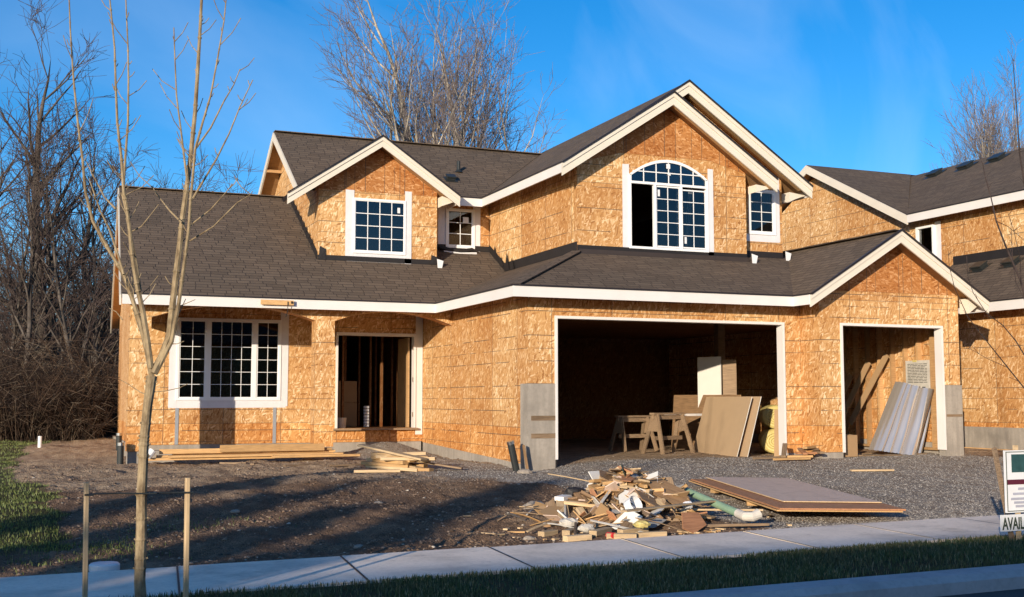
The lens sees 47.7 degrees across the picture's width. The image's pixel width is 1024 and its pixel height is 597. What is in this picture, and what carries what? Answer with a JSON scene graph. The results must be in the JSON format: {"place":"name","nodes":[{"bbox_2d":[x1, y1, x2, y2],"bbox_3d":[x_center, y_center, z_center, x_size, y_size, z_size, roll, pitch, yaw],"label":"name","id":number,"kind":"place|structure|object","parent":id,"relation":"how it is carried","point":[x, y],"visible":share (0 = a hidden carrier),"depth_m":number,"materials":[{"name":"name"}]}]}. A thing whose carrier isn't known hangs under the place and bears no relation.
{"place":"outdoors","nodes":[
{"label":"outdoors","id":0,"kind":"place"},
{"bbox_2d":[0,439,72,556],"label":"lawn grass","id":1,"kind":"structure","parent":0,"point":[26,538],"depth_m":13.72,"materials":[{"name":"plant"}]},
{"bbox_2d":[0,434,1023,596],"bbox_3d":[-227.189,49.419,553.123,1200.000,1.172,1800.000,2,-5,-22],"label":"ground","id":2,"kind":"structure","parent":0,"point":[101,450],"depth_m":15.50,"materials":[{"name":"gravel"}]},
{"bbox_2d":[0,52,76,363],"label":"bare tree","id":3,"kind":"object","parent":2,"relation":"on","point":[2,181],"visible":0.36,"depth_m":40.30,"materials":[{"name":"brown plant"}]},
{"bbox_2d":[0,141,76,351],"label":"bare tree","id":4,"kind":"object","parent":2,"relation":"on","point":[5,251],"visible":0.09,"depth_m":49.59,"materials":[{"name":"brown plant"}]},
{"bbox_2d":[0,99,102,376],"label":"bare tree","id":5,"kind":"object","parent":2,"relation":"on","point":[53,319],"visible":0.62,"depth_m":38.09,"materials":[{"name":"brown plant"}]},
{"bbox_2d":[0,157,111,365],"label":"bare tree","id":6,"kind":"object","parent":2,"relation":"on","point":[46,259],"visible":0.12,"depth_m":42.89,"materials":[{"name":"brown plant"}]},
{"bbox_2d":[0,96,112,376],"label":"bare tree","id":7,"kind":"object","parent":2,"relation":"on","point":[29,299],"visible":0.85,"depth_m":37.36,"materials":[{"name":"brown plant"}]},
{"bbox_2d":[0,114,112,367],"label":"bare tree","id":8,"kind":"object","parent":2,"relation":"on","point":[15,325],"visible":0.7,"depth_m":37.90,"materials":[{"name":"brown plant"}]},
{"bbox_2d":[0,354,119,441],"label":"undergrowth","id":9,"kind":"object","parent":2,"relation":"on","point":[77,419],"visible":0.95,"depth_m":28.96,"materials":[{"name":"plant"}]},
{"bbox_2d":[0,111,119,386],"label":"bare tree","id":10,"kind":"object","parent":2,"relation":"on","point":[58,290],"visible":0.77,"depth_m":37.26,"materials":[{"name":"brown plant"}]},
{"bbox_2d":[0,0,134,372],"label":"bare tree","id":11,"kind":"object","parent":2,"relation":"on","point":[39,123],"visible":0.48,"depth_m":40.15,"materials":[{"name":"brown plant"}]},
{"bbox_2d":[23,169,117,333],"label":"bare tree","id":12,"kind":"object","parent":2,"relation":"on","point":[82,246],"visible":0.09,"depth_m":43.55,"materials":[{"name":"brown plant"}]},
{"bbox_2d":[33,100,135,371],"bbox_3d":[-13.641,-1.162,39.123,5.048,11.476,4.940,2,-5,-22],"label":"bare tree","id":13,"kind":"object","parent":2,"relation":"on","point":[105,313],"visible":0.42,"depth_m":39.12,"materials":[{"name":"brown plant"}]},
{"bbox_2d":[0,142,169,364],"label":"bare tree","id":14,"kind":"object","parent":2,"relation":"on","point":[88,240],"visible":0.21,"depth_m":42.62,"materials":[{"name":"brown plant"}]},
{"bbox_2d":[82,482,88,596],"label":"stake","id":15,"kind":"object","parent":2,"relation":"on","point":[85,542],"visible":1,"depth_m":7.87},
{"bbox_2d":[43,97,132,370],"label":"bare tree","id":16,"kind":"object","parent":2,"relation":"on","point":[106,321],"visible":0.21,"depth_m":44.53,"materials":[{"name":"brown plant"}]},
{"bbox_2d":[79,170,118,364],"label":"bare tree","id":17,"kind":"object","parent":2,"relation":"on","point":[104,215],"visible":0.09,"depth_m":49.14,"materials":[{"name":"brown plant"}]},
{"bbox_2d":[89,561,119,571],"bbox_3d":[-3.697,2.454,10.502,0.268,0.110,0.270,2,-5,-22],"label":"utility cover","id":18,"kind":"object","parent":2,"relation":"on","point":[104,566],"visible":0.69,"depth_m":10.41,"materials":[{"name":"white plastic"}]},
{"bbox_2d":[0,310,230,436],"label":"brambles","id":19,"kind":"object","parent":2,"relation":"on","point":[28,369],"visible":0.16,"depth_m":31.44,"materials":[{"name":"plant"}]},
{"bbox_2d":[75,148,155,332],"bbox_3d":[-12.377,-0.083,37.740,4.445,9.092,5.114,-3,-6,33],"label":"bare tree","id":20,"kind":"object","parent":2,"relation":"on","point":[99,251],"visible":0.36,"depth_m":36.67,"materials":[{"name":"brown plant"}]},
{"bbox_2d":[117,442,123,463],"bbox_3d":[-7.301,2.966,21.580,0.131,0.556,0.134,2,-5,-22],"label":"drain pipe","id":21,"kind":"object","parent":2,"relation":"on","point":[120,452],"visible":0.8,"depth_m":21.54,"materials":[{"name":"black plastic"}]},
{"bbox_2d":[0,164,261,380],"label":"thicket","id":22,"kind":"object","parent":2,"relation":"on","point":[79,336],"visible":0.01,"depth_m":46.72,"materials":[{"name":"brown plant"}]},
{"bbox_2d":[1,513,279,574],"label":"weeds","id":23,"kind":"object","parent":2,"relation":"on","point":[102,543],"visible":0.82,"depth_m":11.66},
{"bbox_2d":[73,144,226,378],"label":"bare tree","id":24,"kind":"object","parent":2,"relation":"on","point":[201,169],"visible":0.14,"depth_m":43.39,"materials":[{"name":"brown plant"}]},
{"bbox_2d":[63,0,255,596],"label":"young tree","id":25,"kind":"object","parent":2,"relation":"on","point":[141,518],"visible":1,"depth_m":8.17,"materials":[{"name":"brown plant"}]},
{"bbox_2d":[84,491,193,495],"bbox_3d":[-2.585,1.353,8.039,0.721,0.023,0.111,2,-5,-22],"label":"tree tie","id":26,"kind":"object","parent":25,"relation":"attached to","point":[148,492],"visible":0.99,"depth_m":8.00,"materials":[{"name":"black plastic"}]},
{"bbox_2d":[183,478,189,596],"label":"stake","id":27,"kind":"object","parent":2,"relation":"on","point":[186,542],"visible":1,"depth_m":8.12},
{"bbox_2d":[202,151,257,193],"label":"bare tree","id":28,"kind":"object","parent":2,"relation":"on","point":[234,173],"visible":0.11,"depth_m":47.59,"materials":[{"name":"brown plant"}]},
{"bbox_2d":[148,456,321,460],"bbox_3d":[-5.160,3.035,22.073,3.600,0.045,0.090,2,-5,-22],"label":"board","id":29,"kind":"object","parent":2,"relation":"on","point":[208,458],"visible":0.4,"depth_m":21.84,"materials":[{"name":"brown wood"}]},
{"bbox_2d":[168,452,342,457],"bbox_3d":[-4.864,2.995,22.144,3.300,0.045,0.140,2,-5,-22],"label":"board","id":30,"kind":"object","parent":29,"relation":"on","point":[216,455],"visible":0.9,"depth_m":21.95,"materials":[{"name":"brown wood"}]},
{"bbox_2d":[220,443,323,451],"bbox_3d":[-4.609,2.877,22.325,2.000,0.135,0.047,2,-5,-22],"label":"board","id":31,"kind":"object","parent":30,"relation":"on","point":[271,447],"visible":1,"depth_m":22.29,"materials":[{"name":"brown wood"}]},
{"bbox_2d":[272,454,359,457],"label":"board","id":32,"kind":"object","parent":2,"relation":"on","point":[314,455],"visible":1,"depth_m":22.36,"materials":[{"name":"brown wood"}]},
{"bbox_2d":[354,469,399,472],"bbox_3d":[-2.211,2.826,18.965,0.750,0.045,0.090,1,-5,-14],"label":"short plank","id":33,"kind":"object","parent":2,"relation":"on","point":[377,471],"visible":1,"depth_m":18.92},
{"bbox_2d":[0,458,782,576],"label":"dirt clods","id":34,"kind":"object","parent":2,"relation":"on","point":[319,553],"visible":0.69,"depth_m":13.91,"materials":[{"name":"soil"}]},
{"bbox_2d":[365,465,419,471],"bbox_3d":[-2.050,2.918,19.939,1.056,0.055,0.140,0,-6,27],"label":"short plank","id":35,"kind":"object","parent":2,"relation":"on","point":[400,468],"visible":0.84,"depth_m":19.85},
{"bbox_2d":[361,461,411,467],"bbox_3d":[-2.175,2.865,19.992,0.916,0.056,0.140,1,-5,22],"label":"short plank","id":36,"kind":"object","parent":35,"relation":"on","point":[383,464],"visible":1,"depth_m":19.93,"materials":[{"name":"brown wood"}]},
{"bbox_2d":[372,459,408,463],"bbox_3d":[-2.102,2.814,19.998,0.759,0.055,0.140,-3,-7,41],"label":"short plank","id":37,"kind":"object","parent":36,"relation":"on","point":[392,461],"visible":0.86,"depth_m":19.87,"materials":[{"name":"brown wood"}]},
{"bbox_2d":[380,457,434,459],"bbox_3d":[-1.784,2.743,19.841,0.929,0.055,0.140,0,-5,0],"label":"short plank","id":38,"kind":"object","parent":37,"relation":"on","point":[400,458],"visible":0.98,"depth_m":19.77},
{"bbox_2d":[357,444,426,460],"bbox_3d":[-2.070,2.648,19.960,1.350,0.036,0.200,8,0,30],"label":"short plank","id":39,"kind":"object","parent":38,"relation":"on","point":[415,457],"visible":1,"depth_m":19.89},
{"bbox_2d":[311,0,531,150],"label":"bare tree","id":40,"kind":"object","parent":2,"relation":"on","point":[394,128],"visible":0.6,"depth_m":46.17,"materials":[{"name":"brown plant"}]},
{"bbox_2d":[343,0,501,146],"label":"bare tree","id":41,"kind":"object","parent":2,"relation":"on","point":[390,135],"visible":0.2,"depth_m":46.54,"materials":[{"name":"brown plant"}]},
{"bbox_2d":[324,0,566,152],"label":"bare tree","id":42,"kind":"object","parent":2,"relation":"on","point":[457,140],"visible":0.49,"depth_m":46.36,"materials":[{"name":"brown plant"}]},
{"bbox_2d":[507,440,519,470],"bbox_3d":[0.038,2.835,20.277,0.287,0.710,0.133,3,-6,-29],"label":"drain pipe","id":43,"kind":"object","parent":2,"relation":"on","point":[513,454],"visible":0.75,"depth_m":20.22,"materials":[{"name":"black plastic"}]},
{"bbox_2d":[110,79,990,470],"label":"unfinished house","id":44,"kind":"structure","parent":2,"relation":"on","point":[468,303],"depth_m":24.54,"materials":[{"name":"wood"}]},
{"bbox_2d":[176,317,281,399],"bbox_3d":[-6.012,1.299,24.644,2.180,1.735,0.072,2,-5,-22],"label":"window","id":45,"kind":"structure","parent":44,"relation":"in","point":[207,384],"depth_m":24.60,"materials":[{"name":"white plastic"}]},
{"bbox_2d":[337,403,356,426],"bbox_3d":[-3.938,2.732,27.319,0.451,0.571,0.400,2,-5,-25],"label":"cardboard box","id":46,"kind":"object","parent":44,"relation":"on","point":[350,412],"visible":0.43,"depth_m":27.16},
{"bbox_2d":[338,381,356,402],"bbox_3d":[-3.938,2.199,27.365,0.451,0.521,0.400,2,-5,-23],"label":"cardboard box","id":47,"kind":"object","parent":46,"relation":"on","point":[350,391],"visible":0.61,"depth_m":27.19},
{"bbox_2d":[353,197,405,254],"bbox_3d":[-2.923,-1.582,25.512,1.195,1.215,0.070,2,-5,-22],"label":"window","id":48,"kind":"structure","parent":44,"relation":"in","point":[354,199],"depth_m":25.49,"materials":[{"name":"white plastic"}]},
{"bbox_2d":[397,338,409,426],"bbox_3d":[-2.495,1.935,26.631,0.040,2.020,0.790,2,-5,-22],"label":"door leaf","id":49,"kind":"structure","parent":44,"relation":"in","point":[403,344],"depth_m":26.55,"materials":[{"name":"brown wood"}]},
{"bbox_2d":[446,208,474,248],"bbox_3d":[-1.215,-1.634,27.086,0.720,0.930,0.070,2,-5,-22],"label":"window","id":50,"kind":"structure","parent":44,"relation":"in","point":[471,211],"depth_m":27.07,"materials":[{"name":"white plastic"}]},
{"bbox_2d":[629,160,708,252],"bbox_3d":[3.251,-1.937,24.081,1.880,1.895,0.111,2,-5,-22],"label":"window","id":51,"kind":"structure","parent":44,"relation":"in","point":[679,196],"depth_m":24.10,"materials":[{"name":"white plastic"}]},
{"bbox_2d":[748,190,775,235],"bbox_3d":[5.447,-1.880,25.288,0.700,0.990,0.070,2,-5,-22],"label":"window","id":52,"kind":"structure","parent":44,"relation":"in","point":[773,199],"depth_m":25.29,"materials":[{"name":"white plastic"}]},
{"bbox_2d":[845,360,870,415],"bbox_3d":[7.629,2.105,25.860,0.062,1.447,0.933,4,-7,-42],"label":"trim strip","id":53,"kind":"object","parent":44,"relation":"attached to","point":[860,378],"depth_m":25.80,"materials":[{"name":"wood"}]},
{"bbox_2d":[848,352,888,425],"bbox_3d":[7.818,1.994,25.405,0.052,1.599,1.121,4,-6,-38],"label":"trim strip","id":54,"kind":"object","parent":44,"relation":"attached to","point":[869,387],"depth_m":25.39,"materials":[{"name":"wood"}]},
{"bbox_2d":[905,360,929,387],"bbox_3d":[8.493,1.718,24.237,0.030,0.860,0.700,2,-5,-22],"label":"notice board","id":55,"kind":"object","parent":44,"relation":"attached to","point":[917,372],"visible":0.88,"depth_m":24.21,"materials":[{"name":"beige paper"}]},
{"bbox_2d":[563,534,591,541],"bbox_3d":[0.692,2.535,12.265,0.320,0.060,0.090,3,-6,-34],"label":"timber block","id":56,"kind":"object","parent":2,"relation":"on","point":[574,538],"depth_m":12.22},
{"bbox_2d":[564,500,594,506],"bbox_3d":[0.808,2.454,13.825,0.389,0.038,0.045,6,10,0],"label":"timber offcut","id":57,"kind":"object","parent":2,"relation":"on","point":[575,503],"visible":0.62,"depth_m":13.80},
{"bbox_2d":[589,527,611,536],"bbox_3d":[0.967,2.546,12.648,0.090,0.060,0.420,-3,-6,28],"label":"timber block","id":58,"kind":"object","parent":2,"relation":"on","point":[599,531],"depth_m":12.56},
{"bbox_2d":[606,533,636,538],"bbox_3d":[1.173,2.546,12.408,0.320,0.060,0.090,-1,-5,6],"label":"timber block","id":59,"kind":"object","parent":2,"relation":"on","point":[623,535],"depth_m":12.37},
{"bbox_2d":[610,511,642,529],"bbox_3d":[1.304,2.537,13.133,0.367,0.244,0.018,-36,-40,-1],"label":"plasterboard scrap","id":60,"kind":"object","parent":2,"relation":"on","point":[633,516],"visible":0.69,"depth_m":13.15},
{"bbox_2d":[617,527,648,532],"bbox_3d":[1.338,2.570,12.798,0.400,0.060,0.090,4,-6,-39],"label":"timber block","id":61,"kind":"object","parent":2,"relation":"on","point":[630,530],"depth_m":12.74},
{"bbox_2d":[608,415,658,451],"bbox_3d":[2.616,2.916,25.006,0.900,0.775,0.627,3,-6,-32],"label":"sawhorse","id":62,"kind":"object","parent":2,"relation":"on","point":[619,427],"visible":0.92,"depth_m":24.96,"materials":[{"name":"brown wood"}]},
{"bbox_2d":[635,531,666,537],"bbox_3d":[1.505,2.553,12.522,0.340,0.060,0.090,2,-5,-22],"label":"timber block","id":63,"kind":"object","parent":2,"relation":"on","point":[651,534],"depth_m":12.48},
{"bbox_2d":[646,478,689,506],"bbox_3d":[1.872,2.318,13.851,0.581,0.015,0.381,20,34,-3],"label":"osb scrap","id":64,"kind":"object","parent":2,"relation":"on","point":[668,487],"visible":0.76,"depth_m":13.86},
{"bbox_2d":[641,412,694,453],"bbox_3d":[3.237,2.797,24.024,1.000,0.854,0.628,4,-7,-42],"label":"sawhorse","id":65,"kind":"object","parent":2,"relation":"on","point":[654,424],"visible":0.94,"depth_m":23.98,"materials":[{"name":"brown wood"}]},
{"bbox_2d":[620,498,734,511],"bbox_3d":[1.929,2.355,13.222,0.090,0.018,2.100,-5,-7,44],"label":"wood strip","id":66,"kind":"object","parent":2,"relation":"on","point":[671,505],"visible":1,"depth_m":13.09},
{"bbox_2d":[342,442,1023,540],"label":"gravel","id":67,"kind":"structure","parent":2,"relation":"on","point":[832,486],"depth_m":18.52,"materials":[{"name":"gravel"}]},
{"bbox_2d":[689,480,902,511],"bbox_3d":[3.665,2.638,15.582,1.578,0.028,3.587,2,-4,-8],"label":"plywood sheet","id":68,"kind":"object","parent":67,"relation":"on","point":[748,500],"visible":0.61,"depth_m":13.90,"materials":[{"name":"brown wood"}]},
{"bbox_2d":[691,479,905,510],"bbox_3d":[3.693,2.614,15.556,1.578,0.026,3.588,2,-4,-8],"label":"plywood sheet","id":69,"kind":"object","parent":68,"relation":"on","point":[767,501],"visible":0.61,"depth_m":14.23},
{"bbox_2d":[706,477,881,502],"bbox_3d":[3.756,2.612,15.900,1.278,0.014,3.138,2,-4,-8],"label":"plywood sheet","id":70,"kind":"object","parent":69,"relation":"on","point":[785,490],"visible":1,"depth_m":15.61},
{"bbox_2d":[671,395,740,449],"bbox_3d":[4.241,2.728,25.433,0.022,1.220,2.138,9,-9,-32],"label":"osb sheet","id":71,"kind":"object","parent":2,"relation":"on","point":[687,404],"visible":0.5,"depth_m":25.86,"materials":[{"name":"brown wood"}]},
{"bbox_2d":[697,357,721,406],"bbox_3d":[4.348,2.309,25.448,0.020,2.050,0.639,5,-7,-42],"label":"insulation board","id":72,"kind":"object","parent":2,"relation":"on","point":[709,376],"visible":0.5,"depth_m":25.49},
{"bbox_2d":[662,508,762,510],"bbox_3d":[2.297,2.486,13.633,1.300,0.020,0.060,0,-5,3],"label":"wood strip","id":73,"kind":"object","parent":2,"relation":"on","point":[679,509],"visible":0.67,"depth_m":13.60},
{"bbox_2d":[694,397,751,456],"bbox_3d":[4.295,2.609,23.782,0.016,1.220,2.116,18,-9,-13],"label":"drywall sheet","id":74,"kind":"object","parent":2,"relation":"on","point":[721,427],"visible":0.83,"depth_m":23.70,"materials":[{"name":"beige"}]},
{"bbox_2d":[684,487,761,521],"bbox_3d":[2.418,2.421,13.684,0.198,0.305,1.421,3,-6,-29],"label":"drain pipe","id":75,"kind":"object","parent":2,"relation":"on","point":[755,515],"visible":0.88,"depth_m":13.40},
{"bbox_2d":[722,360,736,394],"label":"post board","id":76,"kind":"object","parent":2,"relation":"on","point":[729,378],"visible":0.47,"depth_m":25.28,"materials":[{"name":"brown wood"}]},
{"bbox_2d":[705,523,768,526],"bbox_3d":[2.440,2.573,13.142,1.000,0.030,0.040,1,-5,-10],"label":"wood strip","id":77,"kind":"object","parent":2,"relation":"on","point":[737,525],"visible":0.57,"depth_m":13.14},
{"bbox_2d":[738,396,760,456],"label":"drywall sheet","id":78,"kind":"object","parent":2,"relation":"on","point":[745,444],"visible":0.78,"depth_m":22.83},
{"bbox_2d":[758,428,773,453],"bbox_3d":[5.482,2.987,24.320,0.580,0.530,0.874,-1,-5,8],"label":"insulation roll","id":79,"kind":"object","parent":2,"relation":"on","point":[766,439],"visible":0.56,"depth_m":23.94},
{"bbox_2d":[758,405,777,428],"bbox_3d":[5.510,2.495,24.429,0.559,0.511,0.824,0,-5,6],"label":"insulation roll","id":80,"kind":"object","parent":79,"relation":"on","point":[766,416],"visible":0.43,"depth_m":24.08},
{"bbox_2d":[774,410,780,455],"bbox_3d":[5.322,2.663,22.903,0.262,0.950,0.016,-2,-20,18],"label":"drywall offcut","id":81,"kind":"object","parent":2,"relation":"on","point":[776,442],"visible":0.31,"depth_m":22.91,"materials":[{"name":"wood"}]},
{"bbox_2d":[626,563,1023,596],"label":"kerb","id":82,"kind":"structure","parent":2,"relation":"on","point":[938,583],"depth_m":9.41,"materials":[{"name":"concrete"}]},
{"bbox_2d":[843,434,857,456],"bbox_3d":[6.568,2.890,22.814,0.351,0.439,0.300,3,-6,-28],"label":"cardboard box","id":83,"kind":"object","parent":2,"relation":"on","point":[851,446],"visible":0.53,"depth_m":22.69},
{"bbox_2d":[868,381,907,451],"bbox_3d":[7.707,2.401,23.585,1.072,1.429,0.226,3,-6,-30],"label":"foil sheet","id":84,"kind":"object","parent":2,"relation":"on","point":[882,433],"visible":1,"depth_m":23.52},
{"bbox_2d":[884,384,911,452],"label":"foil sheet","id":85,"kind":"object","parent":2,"relation":"on","point":[892,435],"visible":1,"depth_m":23.52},
{"bbox_2d":[782,148,1023,449],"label":"neighbour house","id":86,"kind":"structure","parent":2,"relation":"on","point":[939,213],"depth_m":28.28,"materials":[{"name":"wood"}]},
{"bbox_2d":[915,224,935,254],"bbox_3d":[10.613,-1.379,29.681,0.090,0.970,0.640,2,-5,-22],"label":"window","id":87,"kind":"structure","parent":86,"relation":"in","point":[917,230],"depth_m":29.45,"materials":[{"name":"white plastic"}]},
{"bbox_2d":[891,385,919,453],"bbox_3d":[8.040,2.461,23.640,0.962,1.422,0.215,3,-6,-31],"label":"foil sheet","id":88,"kind":"object","parent":2,"relation":"on","point":[898,445],"visible":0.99,"depth_m":23.54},
{"bbox_2d":[896,388,933,454],"bbox_3d":[8.297,2.509,23.654,1.062,1.399,0.292,3,-6,-31],"label":"foil sheet","id":89,"kind":"object","parent":2,"relation":"on","point":[916,424],"visible":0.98,"depth_m":23.53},
{"bbox_2d":[917,403,930,452],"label":"foil sheet","id":90,"kind":"object","parent":2,"relation":"on","point":[922,440],"visible":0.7,"depth_m":23.80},
{"bbox_2d":[927,65,1023,169],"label":"bare tree","id":91,"kind":"object","parent":2,"relation":"on","point":[991,137],"visible":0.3,"depth_m":56.39,"materials":[{"name":"brown plant"}]},
{"bbox_2d":[936,30,1023,165],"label":"bare tree","id":92,"kind":"object","parent":2,"relation":"on","point":[1009,127],"visible":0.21,"depth_m":61.03,"materials":[{"name":"brown plant"}]},
{"bbox_2d":[948,59,1023,387],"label":"sapling","id":93,"kind":"object","parent":2,"relation":"on","point":[1014,265],"visible":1,"depth_m":12.33,"materials":[{"name":"brown plant"}]},
{"bbox_2d":[992,447,1014,539],"bbox_3d":[5.108,2.052,12.033,0.048,0.995,0.424,0,-5,-1],"label":"slanted stake","id":94,"kind":"object","parent":2,"relation":"on","point":[999,476],"visible":0.57,"depth_m":12.10,"materials":[{"name":"brown wood"}]},
{"bbox_2d":[1000,445,1023,540],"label":"estate sign","id":95,"kind":"object","parent":2,"relation":"on","point":[1013,461],"visible":0.98,"depth_m":11.78,"materials":[{"name":"white plastic"}]},
{"bbox_3d":[1.987,2.596,12.853,0.037,0.018,0.134,4,-6,-38],"label":"wood chip","id":96,"kind":"object","parent":2,"relation":"on","visible":0},
{"bbox_2d":[681,512,706,533],"bbox_3d":[2.011,2.499,12.918,0.422,0.275,0.015,5,-45,-42],"label":"osb scrap","id":97,"kind":"object","parent":96,"relation":"on","point":[692,522],"visible":1,"depth_m":12.92,"materials":[{"name":"brown wood"}]},
{"label":"broken board","id":98,"kind":"object","parent":2,"relation":"on","visible":0},
{"bbox_2d":[618,490,637,509],"bbox_3d":[1.369,2.366,13.524,0.391,0.269,0.019,-37,-22,-41],"label":"plasterboard scrap","id":99,"kind":"object","parent":98,"relation":"on","point":[622,498],"visible":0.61,"depth_m":13.54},
{"bbox_2d":[0,514,1023,596],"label":"sidewalk","id":100,"kind":"structure","parent":0,"point":[276,573],"depth_m":10.82,"materials":[{"name":"concrete"}]},
{"bbox_2d":[0,0,1023,351],"label":"sky","id":101,"kind":"structure","parent":0,"point":[847,84],"materials":[{"name":"blue"}]},
{"bbox_2d":[108,533,1023,596],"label":"verge grass","id":102,"kind":"structure","parent":0,"point":[687,569],"depth_m":9.88,"materials":[{"name":"plant"}]},
{"bbox_2d":[635,489,669,508],"bbox_3d":[1.674,2.372,13.589,0.588,0.016,0.339,20,14,-42],"label":"osb scrap","id":103,"kind":"object","parent":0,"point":[646,499],"visible":0.53,"depth_m":13.50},
{"bbox_2d":[939,589,1023,596],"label":"road","id":104,"kind":"structure","parent":0,"point":[1013,593],"depth_m":9.56,"materials":[{"name":"asphalt"}]},
{"label":"cardboard scrap","id":105,"kind":"object","parent":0,"visible":0},
{"bbox_2d":[623,495,642,512],"bbox_3d":[1.392,2.374,13.272,0.202,0.178,0.216,20,23,-20],"label":"plastic tub","id":106,"kind":"object","parent":105,"relation":"on","point":[635,501],"visible":0.79,"depth_m":13.32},
{"label":"short plank","id":107,"kind":"object","parent":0,"visible":0},
{"bbox_2d":[371,456,429,458],"bbox_3d":[-1.929,2.755,20.032,1.050,0.055,0.140,-2,-8,16],"label":"short plank","id":108,"kind":"object","parent":107,"relation":"on","point":[373,457],"visible":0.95,"depth_m":20.01,"materials":[{"name":"brown wood"}]},
{"bbox_2d":[371,451,425,455],"bbox_3d":[-1.995,2.724,20.320,0.952,0.055,0.140,0,-2,-8],"label":"short plank","id":109,"kind":"object","parent":108,"relation":"on","point":[411,453],"visible":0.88,"depth_m":20.29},
{"label":"plasterboard scrap","id":110,"kind":"object","parent":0,"visible":0},
{"bbox_2d":[556,500,569,518],"bbox_3d":[0.610,2.535,13.796,0.140,0.020,0.442,8,20,-6],"label":"timber offcut","id":111,"kind":"object","parent":110,"relation":"on","point":[559,503],"visible":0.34,"depth_m":13.84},
{"bbox_2d":[538,506,569,515],"bbox_3d":[0.511,2.539,13.698,0.546,0.212,0.011,11,-55,-38],"label":"cardboard scrap","id":112,"kind":"object","parent":111,"relation":"on","point":[550,510],"visible":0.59,"depth_m":13.68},
{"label":"board","id":113,"kind":"object","parent":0,"visible":0},
{"bbox_2d":[156,452,331,457],"bbox_3d":[-5.094,3.004,22.244,3.350,0.045,0.140,2,-5,-22],"label":"board","id":114,"kind":"object","parent":113,"relation":"on","point":[161,456],"visible":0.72,"depth_m":21.93,"materials":[{"name":"brown wood"}]},
{"bbox_2d":[159,448,253,453],"bbox_3d":[-5.719,2.885,21.933,1.850,0.090,0.046,2,-5,-22],"label":"board","id":115,"kind":"object","parent":114,"relation":"on","point":[188,451],"visible":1,"depth_m":21.79,"materials":[{"name":"brown wood"}]},
{"bbox_2d":[172,450,334,454],"bbox_3d":[-4.958,2.970,22.379,3.100,0.045,0.140,2,-5,-22],"label":"board","id":116,"kind":"object","parent":114,"relation":"on","point":[266,452],"visible":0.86,"depth_m":22.44,"materials":[{"name":"brown wood"}]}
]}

